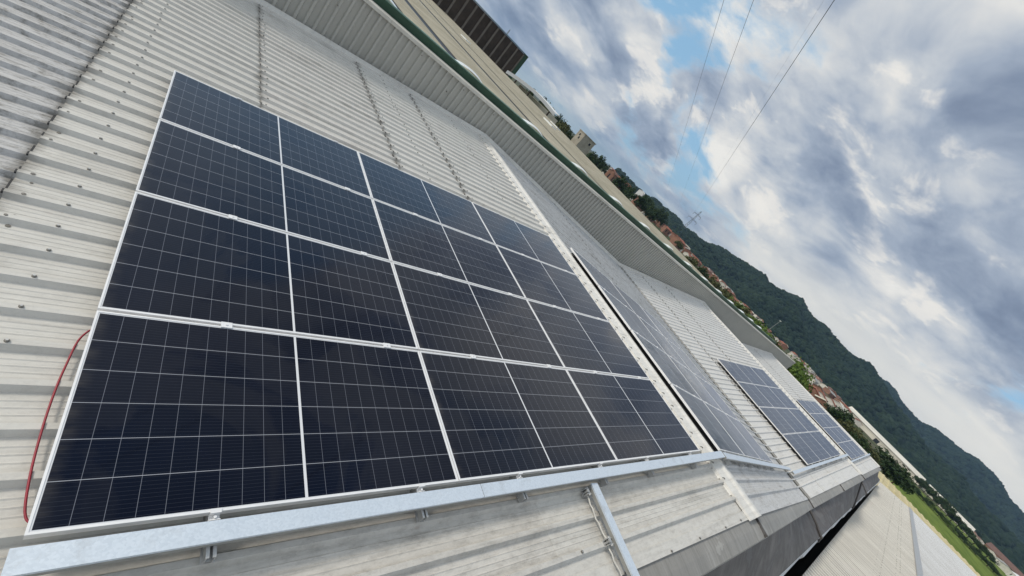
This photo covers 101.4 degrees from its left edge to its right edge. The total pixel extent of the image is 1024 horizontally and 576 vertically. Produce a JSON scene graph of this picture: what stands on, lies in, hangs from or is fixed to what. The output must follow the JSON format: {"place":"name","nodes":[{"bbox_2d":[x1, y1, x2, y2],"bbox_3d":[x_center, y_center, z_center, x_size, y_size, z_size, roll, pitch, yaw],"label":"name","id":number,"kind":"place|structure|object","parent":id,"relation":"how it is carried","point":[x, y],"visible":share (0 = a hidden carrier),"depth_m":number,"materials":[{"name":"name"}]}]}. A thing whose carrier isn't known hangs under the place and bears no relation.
{"place":"outdoors","nodes":[
{"label":"outdoors","id":0,"kind":"place"},
{"bbox_2d":[373,0,776,343],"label":"warehouse","id":1,"kind":"structure","parent":0,"point":[433,27],"depth_m":21.99,"materials":[{"name":"beige metal"}]},
{"bbox_2d":[571,129,595,154],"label":"concrete tower","id":2,"kind":"structure","parent":0,"point":[583,142],"depth_m":128.99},
{"bbox_2d":[604,169,617,182],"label":"house","id":3,"kind":"structure","parent":0,"point":[610,174],"depth_m":335.66,"materials":[{"name":"brick"}]},
{"bbox_2d":[669,235,685,250],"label":"house","id":4,"kind":"structure","parent":0,"point":[674,238],"depth_m":420.70,"materials":[{"name":"brick"}]},
{"bbox_2d":[511,78,958,526],"bbox_3d":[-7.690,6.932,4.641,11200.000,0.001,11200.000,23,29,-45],"label":"ground","id":5,"kind":"structure","parent":0,"point":[873,444],"depth_m":485.21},
{"bbox_2d":[0,0,880,575],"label":"factory building","id":6,"kind":"structure","parent":5,"relation":"on","point":[84,86],"depth_m":3.85,"materials":[{"name":"metal"}]},
{"bbox_2d":[23,329,90,522],"bbox_3d":[-2.063,0.532,1.974,0.157,0.038,1.110,23,29,-45],"label":"cable","id":7,"kind":"object","parent":6,"relation":"on","point":[39,439],"visible":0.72,"depth_m":1.83,"materials":[{"name":"plastic"}]},
{"bbox_2d":[199,97,241,564],"bbox_3d":[-2.231,-0.494,3.322,0.060,0.110,4.848,16,34,-42],"label":"mounting rail","id":8,"kind":"object","parent":6,"relation":"attached to","point":[208,554],"visible":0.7,"depth_m":1.90,"materials":[{"name":"metal"}]},
{"bbox_2d":[23,310,458,539],"bbox_3d":[-1.296,0.729,2.548,1.985,0.035,1.136,16,34,-42],"label":"solar panel","id":9,"kind":"object","parent":8,"relation":"on","point":[162,420],"visible":1,"depth_m":2.25,"materials":[{"name":"glass"}]},
{"bbox_2d":[97,191,417,349],"bbox_3d":[-1.732,-0.068,3.260,1.985,0.036,1.136,16,34,-42],"label":"solar panel","id":10,"kind":"object","parent":8,"relation":"on","point":[175,261],"visible":0.92,"depth_m":3.03,"materials":[{"name":"glass"}]},
{"bbox_2d":[136,119,390,261],"bbox_3d":[-2.168,-0.864,3.972,1.985,0.038,1.136,16,34,-42],"label":"solar panel","id":11,"kind":"object","parent":8,"relation":"attached to","point":[183,166],"visible":0.93,"depth_m":3.78,"materials":[{"name":"glass"}]},
{"bbox_2d":[159,70,371,197],"bbox_3d":[-2.604,-1.661,4.684,1.985,0.035,1.136,16,34,-42],"label":"solar panel","id":12,"kind":"object","parent":8,"relation":"on","point":[198,107],"visible":0.89,"depth_m":4.52,"materials":[{"name":"glass"}]},
{"bbox_2d":[1,484,483,575],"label":"cable tray","id":13,"kind":"object","parent":6,"relation":"on","point":[44,559],"visible":1,"depth_m":1.83,"materials":[{"name":"metal"}]},
{"bbox_2d":[334,140,428,522],"bbox_3d":[-1.447,-0.265,4.059,0.060,0.110,4.848,16,34,-42],"label":"mounting rail","id":14,"kind":"object","parent":6,"relation":"attached to","point":[421,516],"visible":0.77,"depth_m":2.64,"materials":[{"name":"metal"}]},
{"bbox_2d":[396,168,527,502],"bbox_3d":[-0.810,-0.079,4.657,0.060,0.109,4.848,16,34,-42],"label":"mounting rail","id":15,"kind":"object","parent":6,"relation":"attached to","point":[522,497],"visible":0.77,"depth_m":3.24,"materials":[{"name":"metal"}]},
{"bbox_2d":[358,152,494,244],"bbox_3d":[-1.182,-1.248,6.017,1.985,0.037,1.136,16,34,-42],"label":"solar panel","id":16,"kind":"object","parent":15,"relation":"on","point":[396,188],"visible":0.83,"depth_m":5.89,"materials":[{"name":"glass"}]},
{"bbox_2d":[372,199,525,298],"bbox_3d":[-0.746,-0.450,5.306,1.985,0.035,1.136,16,34,-42],"label":"solar panel","id":17,"kind":"object","parent":15,"relation":"on","point":[417,242],"visible":0.83,"depth_m":5.16,"materials":[{"name":"glass"}]},
{"bbox_2d":[419,351,616,482],"bbox_3d":[0.124,1.144,3.883,1.985,0.037,1.136,16,34,-42],"label":"solar panel","id":18,"kind":"object","parent":15,"relation":"attached to","point":[499,419],"visible":0.93,"depth_m":3.68,"materials":[{"name":"glass"}]},
{"bbox_2d":[264,0,794,368],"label":"parapet wall","id":19,"kind":"structure","parent":6,"relation":"on","point":[372,33],"depth_m":12.01,"materials":[{"name":"paint"}]},
{"bbox_2d":[457,195,608,486],"bbox_3d":[-0.026,0.150,5.393,0.060,0.110,4.848,16,34,-42],"label":"mounting rail","id":20,"kind":"object","parent":6,"relation":"attached to","point":[603,482],"visible":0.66,"depth_m":3.98,"materials":[{"name":"metal"}]},
{"bbox_2d":[392,262,564,368],"bbox_3d":[-0.310,0.347,4.594,1.985,0.036,1.136,16,34,-42],"label":"solar panel","id":21,"kind":"object","parent":20,"relation":"attached to","point":[447,315],"visible":0.84,"depth_m":4.42,"materials":[{"name":"glass"}]},
{"bbox_2d":[497,213,655,477],"bbox_3d":[0.611,0.336,5.991,0.060,0.110,4.848,16,34,-42],"label":"mounting rail","id":22,"kind":"object","parent":6,"relation":"attached to","point":[650,474],"visible":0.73,"depth_m":4.58,"materials":[{"name":"metal"}]},
{"bbox_2d":[472,202,575,274],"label":"solar panel","id":23,"kind":"object","parent":22,"relation":"on","point":[510,234],"visible":0.83,"depth_m":7.25,"materials":[{"name":"glass"}]},
{"bbox_2d":[496,245,608,321],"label":"solar panel","id":24,"kind":"object","parent":22,"relation":"on","point":[542,282],"visible":0.83,"depth_m":6.52,"materials":[{"name":"glass"}]},
{"bbox_2d":[527,300,648,378],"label":"solar panel","id":25,"kind":"object","parent":22,"relation":"on","point":[579,342],"visible":0.86,"depth_m":5.80,"materials":[{"name":"glass"}]},
{"bbox_2d":[566,369,699,462],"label":"solar panel","id":26,"kind":"object","parent":22,"relation":"attached to","point":[635,418],"visible":0.93,"depth_m":5.07,"materials":[{"name":"glass"}]},
{"bbox_2d":[480,451,724,499],"bbox_3d":[1.366,1.882,4.400,4.441,0.051,0.092,16,34,-42],"label":"cable tray","id":27,"kind":"object","parent":6,"relation":"on","point":[507,487],"visible":0.96,"depth_m":3.67,"materials":[{"name":"metal"}]},
{"bbox_2d":[584,491,621,575],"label":"cable","id":28,"kind":"object","parent":6,"relation":"on","point":[616,565],"visible":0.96,"depth_m":3.49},
{"bbox_2d":[581,483,639,575],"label":"cable tray","id":29,"kind":"object","parent":6,"relation":"on","point":[620,546],"visible":0.99,"depth_m":3.48,"materials":[{"name":"metal"}]},
{"bbox_2d":[571,253,717,451],"bbox_3d":[2.158,0.835,7.597,0.086,0.064,4.594,23,29,-45],"label":"conduit","id":30,"kind":"object","parent":6,"relation":"on","point":[656,369],"visible":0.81,"depth_m":7.19,"materials":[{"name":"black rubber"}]},
{"bbox_2d":[577,252,730,465],"bbox_3d":[2.280,0.896,7.607,0.060,0.110,4.848,30,24,-47],"label":"mounting rail","id":31,"kind":"object","parent":6,"relation":"attached to","point":[727,462],"visible":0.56,"depth_m":6.42,"materials":[{"name":"metal"}]},
{"bbox_2d":[570,248,635,313],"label":"solar panel","id":32,"kind":"object","parent":31,"relation":"attached to","point":[598,277],"visible":0.91,"depth_m":9.02,"materials":[{"name":"glass"}]},
{"bbox_2d":[598,285,665,352],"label":"solar panel","id":33,"kind":"object","parent":31,"relation":"attached to","point":[631,320],"visible":0.88,"depth_m":8.30,"materials":[{"name":"glass"}]},
{"bbox_2d":[631,330,701,399],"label":"solar panel","id":34,"kind":"object","parent":31,"relation":"on","point":[667,367],"visible":0.87,"depth_m":7.58,"materials":[{"name":"glass"}]},
{"bbox_2d":[671,384,744,456],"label":"solar panel","id":35,"kind":"object","parent":31,"relation":"attached to","point":[720,438],"visible":1,"depth_m":6.85,"materials":[{"name":"glass"}]},
{"bbox_2d":[722,452,790,470],"bbox_3d":[5.769,3.974,9.406,9.522,0.048,0.092,30,24,-47],"label":"cable tray","id":36,"kind":"object","parent":6,"relation":"attached to","point":[734,458],"visible":0.96,"depth_m":7.46,"materials":[{"name":"metal"}]},
{"bbox_2d":[792,454,848,474],"bbox_3d":[12.011,6.665,16.029,9.520,0.054,0.092,16,34,-42],"label":"cable tray","id":37,"kind":"object","parent":6,"relation":"on","point":[816,465],"visible":1,"depth_m":15.02,"materials":[{"name":"metal"}]},
{"bbox_2d":[432,0,527,78],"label":"industrial hall","id":38,"kind":"structure","parent":5,"relation":"on","point":[486,34],"depth_m":94.27,"materials":[{"name":"brown metal"}]},
{"bbox_2d":[506,70,559,123],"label":"canopy","id":39,"kind":"object","parent":5,"relation":"on","point":[550,108],"visible":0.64,"depth_m":81.66,"materials":[{"name":"metal"}]},
{"bbox_2d":[556,119,570,135],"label":"tree","id":40,"kind":"object","parent":5,"relation":"on","point":[563,127],"visible":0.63,"depth_m":211.54,"materials":[{"name":"green plant"}]},
{"bbox_2d":[586,151,597,163],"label":"tree","id":41,"kind":"object","parent":5,"relation":"on","point":[591,157],"visible":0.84,"depth_m":280.64,"materials":[{"name":"green plant"}]},
{"bbox_2d":[594,155,605,169],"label":"tree","id":42,"kind":"object","parent":5,"relation":"on","point":[598,163],"visible":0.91,"depth_m":308.21,"materials":[{"name":"green plant"}]},
{"bbox_2d":[612,175,625,188],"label":"tree","id":43,"kind":"object","parent":5,"relation":"on","point":[618,181],"visible":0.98,"depth_m":280.78,"materials":[{"name":"green plant"}]},
{"bbox_2d":[624,188,637,199],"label":"tree","id":44,"kind":"object","parent":5,"relation":"on","point":[628,194],"visible":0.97,"depth_m":299.18,"materials":[{"name":"green plant"}]},
{"bbox_2d":[633,195,647,208],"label":"tree","id":45,"kind":"object","parent":5,"relation":"on","point":[642,201],"visible":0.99,"depth_m":298.44,"materials":[{"name":"green plant"}]},
{"bbox_2d":[642,203,654,216],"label":"tree","id":46,"kind":"object","parent":5,"relation":"on","point":[649,210],"visible":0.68,"depth_m":334.82,"materials":[{"name":"green plant"}]},
{"bbox_2d":[654,212,668,225],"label":"tree","id":47,"kind":"object","parent":5,"relation":"on","point":[662,221],"visible":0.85,"depth_m":462.68,"materials":[{"name":"green plant"}]},
{"bbox_2d":[705,275,722,289],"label":"tree","id":48,"kind":"object","parent":5,"relation":"on","point":[711,280],"visible":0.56,"depth_m":214.17,"materials":[{"name":"green plant"}]},
{"bbox_2d":[716,286,732,299],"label":"tree","id":49,"kind":"object","parent":5,"relation":"on","point":[726,294],"visible":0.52,"depth_m":203.25,"materials":[{"name":"green plant"}]},
{"bbox_2d":[787,365,804,385],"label":"tree","id":50,"kind":"object","parent":5,"relation":"on","point":[796,374],"visible":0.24,"depth_m":104.01,"materials":[{"name":"green plant"}]},
{"bbox_2d":[792,356,815,382],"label":"tree","id":51,"kind":"object","parent":5,"relation":"on","point":[802,367],"visible":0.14,"depth_m":121.31,"materials":[{"name":"green plant"}]},
{"bbox_2d":[800,370,812,392],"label":"tree","id":52,"kind":"object","parent":5,"relation":"on","point":[805,385],"visible":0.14,"depth_m":111.40,"materials":[{"name":"green plant"}]},
{"bbox_2d":[827,407,855,426],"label":"tree","id":53,"kind":"object","parent":5,"relation":"on","point":[838,414],"visible":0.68,"depth_m":162.69,"materials":[{"name":"green plant"}]},
{"bbox_2d":[836,418,860,434],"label":"tree","id":54,"kind":"object","parent":5,"relation":"on","point":[841,422],"visible":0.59,"depth_m":154.06,"materials":[{"name":"green plant"}]},
{"bbox_2d":[843,425,871,446],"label":"tree","id":55,"kind":"object","parent":5,"relation":"on","point":[857,429],"visible":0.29,"depth_m":151.27,"materials":[{"name":"green plant"}]},
{"bbox_2d":[848,432,871,455],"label":"tree","id":56,"kind":"object","parent":5,"relation":"on","point":[861,443],"visible":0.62,"depth_m":146.97,"materials":[{"name":"green plant"}]},
{"bbox_2d":[862,444,882,465],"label":"tree","id":57,"kind":"object","parent":5,"relation":"on","point":[874,454],"visible":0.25,"depth_m":146.76,"materials":[{"name":"green plant"}]},
{"bbox_2d":[874,451,899,481],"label":"tree","id":58,"kind":"object","parent":5,"relation":"on","point":[884,466],"visible":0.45,"depth_m":147.77,"materials":[{"name":"green plant"}]},
{"bbox_2d":[849,406,925,484],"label":"factory","id":59,"kind":"structure","parent":5,"relation":"on","point":[874,435],"depth_m":463.54,"materials":[{"name":"metal"}]},
{"bbox_2d":[871,446,915,493],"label":"tree","id":60,"kind":"object","parent":5,"relation":"on","point":[897,478],"visible":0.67,"depth_m":148.66,"materials":[{"name":"green plant"}]},
{"bbox_2d":[882,468,916,494],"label":"tree","id":61,"kind":"object","parent":5,"relation":"on","point":[914,484],"visible":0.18,"depth_m":153.92,"materials":[{"name":"green plant"}]},
{"bbox_2d":[930,491,943,504],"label":"tree","id":62,"kind":"object","parent":5,"relation":"on","point":[935,497],"visible":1,"depth_m":361.91,"materials":[{"name":"green plant"}]},
{"bbox_2d":[938,497,954,510],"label":"tree","id":63,"kind":"object","parent":5,"relation":"on","point":[948,504],"visible":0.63,"depth_m":356.86,"materials":[{"name":"green plant"}]},
{"bbox_2d":[922,484,975,531],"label":"factory","id":64,"kind":"structure","parent":5,"relation":"on","point":[969,525],"depth_m":435.99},
{"bbox_2d":[943,505,961,521],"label":"tree","id":65,"kind":"object","parent":5,"relation":"on","point":[951,511],"visible":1,"depth_m":345.88,"materials":[{"name":"green plant"}]},
{"bbox_2d":[975,539,990,556],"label":"tree","id":66,"kind":"object","parent":5,"relation":"on","point":[983,548],"visible":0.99,"depth_m":313.52,"materials":[{"name":"green plant"}]},
{"bbox_2d":[980,553,999,574],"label":"tree","id":67,"kind":"object","parent":5,"relation":"on","point":[992,566],"visible":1,"depth_m":234.53,"materials":[{"name":"green plant"}]},
{"bbox_2d":[994,557,1010,573],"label":"house","id":68,"kind":"structure","parent":5,"relation":"on","point":[1004,567],"depth_m":382.94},
{"bbox_2d":[984,542,1023,575],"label":"factory","id":69,"kind":"structure","parent":5,"relation":"on","point":[1002,557],"depth_m":423.17,"materials":[{"name":"brick"}]},
{"bbox_2d":[475,0,1023,512],"label":"sky","id":70,"kind":"structure","parent":0,"point":[879,185],"materials":[{"name":"white"}]},
{"bbox_2d":[694,1,833,212],"bbox_3d":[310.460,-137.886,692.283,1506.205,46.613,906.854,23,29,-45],"label":"power line","id":71,"kind":"object","parent":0,"point":[784,75],"visible":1,"depth_m":87.70,"materials":[{"name":"metal"}]},
{"bbox_2d":[813,394,826,410],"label":"house","id":72,"kind":"structure","parent":0,"point":[820,400],"depth_m":185.37,"materials":[{"name":"brick"}]},
{"bbox_2d":[718,261,1004,531],"bbox_3d":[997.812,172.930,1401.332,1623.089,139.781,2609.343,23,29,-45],"label":"front hill","id":73,"kind":"structure","parent":0,"point":[814,329],"depth_m":1314.81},
{"bbox_2d":[614,168,1023,573],"bbox_3d":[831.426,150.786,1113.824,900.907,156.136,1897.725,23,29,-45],"label":"hillside forest","id":74,"kind":"object","parent":73,"relation":"on","point":[859,386],"visible":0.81,"depth_m":1106.70,"materials":[{"name":"plant"}]},
{"bbox_2d":[784,482,976,575],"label":"annex building","id":75,"kind":"structure","parent":0,"point":[880,529],"depth_m":20.31,"materials":[{"name":"metal"}]},
{"bbox_2d":[875,471,979,575],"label":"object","id":76,"kind":"structure","parent":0,"point":[887,483],"depth_m":57.36,"materials":[{"name":"concrete"}]},
{"bbox_2d":[890,481,1006,575],"bbox_3d":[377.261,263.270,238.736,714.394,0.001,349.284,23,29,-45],"label":"field","id":77,"kind":"structure","parent":0,"point":[959,545],"depth_m":208.41,"materials":[{"name":"green plant"}]},
{"bbox_2d":[893,397,1017,519],"bbox_3d":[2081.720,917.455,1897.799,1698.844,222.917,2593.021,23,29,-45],"label":"back hill","id":78,"kind":"structure","parent":0,"point":[974,480],"depth_m":1777.47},
{"bbox_2d":[879,376,1023,542],"bbox_3d":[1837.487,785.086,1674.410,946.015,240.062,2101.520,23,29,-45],"label":"hillside forest","id":79,"kind":"object","parent":78,"relation":"on","point":[988,492],"visible":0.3,"depth_m":1808.98,"materials":[{"name":"plant"}]},
{"bbox_3d":[4.616,2.241,10.544,0.060,0.110,4.848,30,24,-47],"label":"rail","id":80,"kind":"object","parent":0,"visible":0},
{"bbox_2d":[640,306,684,352],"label":"solar panel","id":81,"kind":"object","parent":80,"relation":"attached to","point":[663,330],"visible":0.7,"depth_m":12.09,"materials":[{"name":"glass"}]},
{"bbox_2d":[666,338,709,383],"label":"solar panel","id":82,"kind":"object","parent":80,"relation":"attached to","point":[689,363],"visible":0.75,"depth_m":11.38,"materials":[{"name":"glass"}]},
{"bbox_2d":[693,373,738,420],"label":"solar panel","id":83,"kind":"object","parent":80,"relation":"attached to","point":[718,399],"visible":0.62,"depth_m":10.67,"materials":[{"name":"glass"}]},
{"bbox_2d":[726,414,772,462],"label":"solar panel","id":84,"kind":"object","parent":80,"relation":"attached to","point":[751,441],"visible":0.82,"depth_m":9.95,"materials":[{"name":"glass"}]},
{"bbox_3d":[3.448,1.569,9.076,0.060,0.110,4.848,30,24,-47],"label":"rail","id":85,"kind":"object","parent":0,"visible":0},
{"bbox_2d":[703,401,760,459],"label":"solar panel","id":86,"kind":"object","parent":85,"relation":"attached to","point":[737,437],"visible":0.86,"depth_m":8.44,"materials":[{"name":"glass"}]},
{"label":"rail","id":87,"kind":"object","parent":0,"visible":0},
{"bbox_2d":[611,281,661,333],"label":"solar panel","id":88,"kind":"object","parent":87,"relation":"attached to","point":[638,310],"visible":0.7,"depth_m":10.61,"materials":[{"name":"glass"}]},
{"bbox_2d":[637,315,691,371],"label":"solar panel","id":89,"kind":"object","parent":87,"relation":"attached to","point":[665,345],"visible":0.69,"depth_m":9.89,"materials":[{"name":"glass"}]},
{"bbox_2d":[668,355,722,411],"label":"solar panel","id":90,"kind":"object","parent":87,"relation":"attached to","point":[697,385],"visible":0.67,"depth_m":9.17,"materials":[{"name":"glass"}]},
{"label":"rail","id":91,"kind":"object","parent":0,"visible":0},
{"bbox_2d":[737,382,773,407],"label":"solar panel","id":92,"kind":"object","parent":91,"relation":"attached to","point":[755,395],"visible":0.99,"depth_m":16.75,"materials":[{"name":"glass"}]},
{"bbox_2d":[782,433,820,464],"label":"solar panel","id":93,"kind":"object","parent":91,"relation":"attached to","point":[802,449],"visible":1,"depth_m":15.32,"materials":[{"name":"glass"}]},
{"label":"rail","id":94,"kind":"object","parent":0,"visible":0},
{"bbox_2d":[717,358,752,383],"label":"solar panel","id":95,"kind":"object","parent":94,"relation":"attached to","point":[735,372],"visible":0.99,"depth_m":17.45,"materials":[{"name":"glass"}]},
{"bbox_2d":[758,407,795,434],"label":"solar panel","id":96,"kind":"object","parent":94,"relation":"on","point":[778,421],"visible":0.95,"depth_m":16.03,"materials":[{"name":"glass"}]},
{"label":"rail","id":97,"kind":"object","parent":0,"visible":0},
{"bbox_2d":[735,363,766,385],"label":"solar panel","id":98,"kind":"object","parent":97,"relation":"attached to","point":[751,375],"visible":0.99,"depth_m":18.85,"materials":[{"name":"glass"}]},
{"bbox_2d":[754,384,786,408],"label":"solar panel","id":99,"kind":"object","parent":97,"relation":"attached to","point":[771,397],"visible":1,"depth_m":18.14,"materials":[{"name":"glass"}]},
{"bbox_2d":[775,408,807,432],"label":"solar panel","id":100,"kind":"object","parent":97,"relation":"attached to","point":[793,422],"visible":0.86,"depth_m":17.43,"materials":[{"name":"glass"}]},
{"bbox_2d":[797,432,830,460],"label":"solar panel","id":101,"kind":"object","parent":97,"relation":"attached to","point":[814,445],"visible":0.96,"depth_m":16.71,"materials":[{"name":"glass"}]},
{"label":"rail","id":102,"kind":"object","parent":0,"visible":0},
{"bbox_2d":[751,367,779,388],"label":"solar panel","id":103,"kind":"object","parent":102,"relation":"attached to","point":[766,379],"visible":1,"depth_m":20.17,"materials":[{"name":"glass"}]},
{"bbox_2d":[769,387,797,408],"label":"solar panel","id":104,"kind":"object","parent":102,"relation":"attached to","point":[785,400],"visible":0.99,"depth_m":19.47,"materials":[{"name":"glass"}]},
{"bbox_2d":[788,409,818,431],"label":"solar panel","id":105,"kind":"object","parent":102,"relation":"on","point":[803,420],"visible":0.95,"depth_m":18.74,"materials":[{"name":"glass"}]},
{"bbox_2d":[809,431,840,457],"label":"solar panel","id":106,"kind":"object","parent":102,"relation":"on","point":[825,444],"visible":1,"depth_m":18.05,"materials":[{"name":"glass"}]},
{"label":"rail","id":107,"kind":"object","parent":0,"visible":0},
{"bbox_2d":[797,400,814,413],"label":"solar panel","id":108,"kind":"object","parent":107,"relation":"attached to","point":[805,406],"visible":1,"depth_m":30.58,"materials":[{"name":"glass"}]},
{"bbox_2d":[809,413,828,427],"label":"solar panel","id":109,"kind":"object","parent":107,"relation":"attached to","point":[818,420],"visible":1,"depth_m":29.85,"materials":[{"name":"glass"}]},
{"bbox_2d":[823,428,841,442],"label":"solar panel","id":110,"kind":"object","parent":107,"relation":"attached to","point":[832,435],"visible":1,"depth_m":29.14,"materials":[{"name":"glass"}]},
{"bbox_2d":[837,442,856,458],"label":"solar panel","id":111,"kind":"object","parent":107,"relation":"attached to","point":[844,447],"visible":1,"depth_m":28.47,"materials":[{"name":"glass"}]},
{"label":"rail","id":112,"kind":"object","parent":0,"visible":0},
{"bbox_2d":[843,441,860,456],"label":"solar panel","id":113,"kind":"object","parent":112,"relation":"attached to","point":[853,450],"visible":1,"depth_m":29.87,"materials":[{"name":"glass"}]},
{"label":"rail","id":114,"kind":"object","parent":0,"visible":0},
{"bbox_2d":[830,427,846,441],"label":"solar panel","id":115,"kind":"object","parent":114,"relation":"attached to","point":[838,435],"visible":0.95,"depth_m":30.56,"materials":[{"name":"glass"}]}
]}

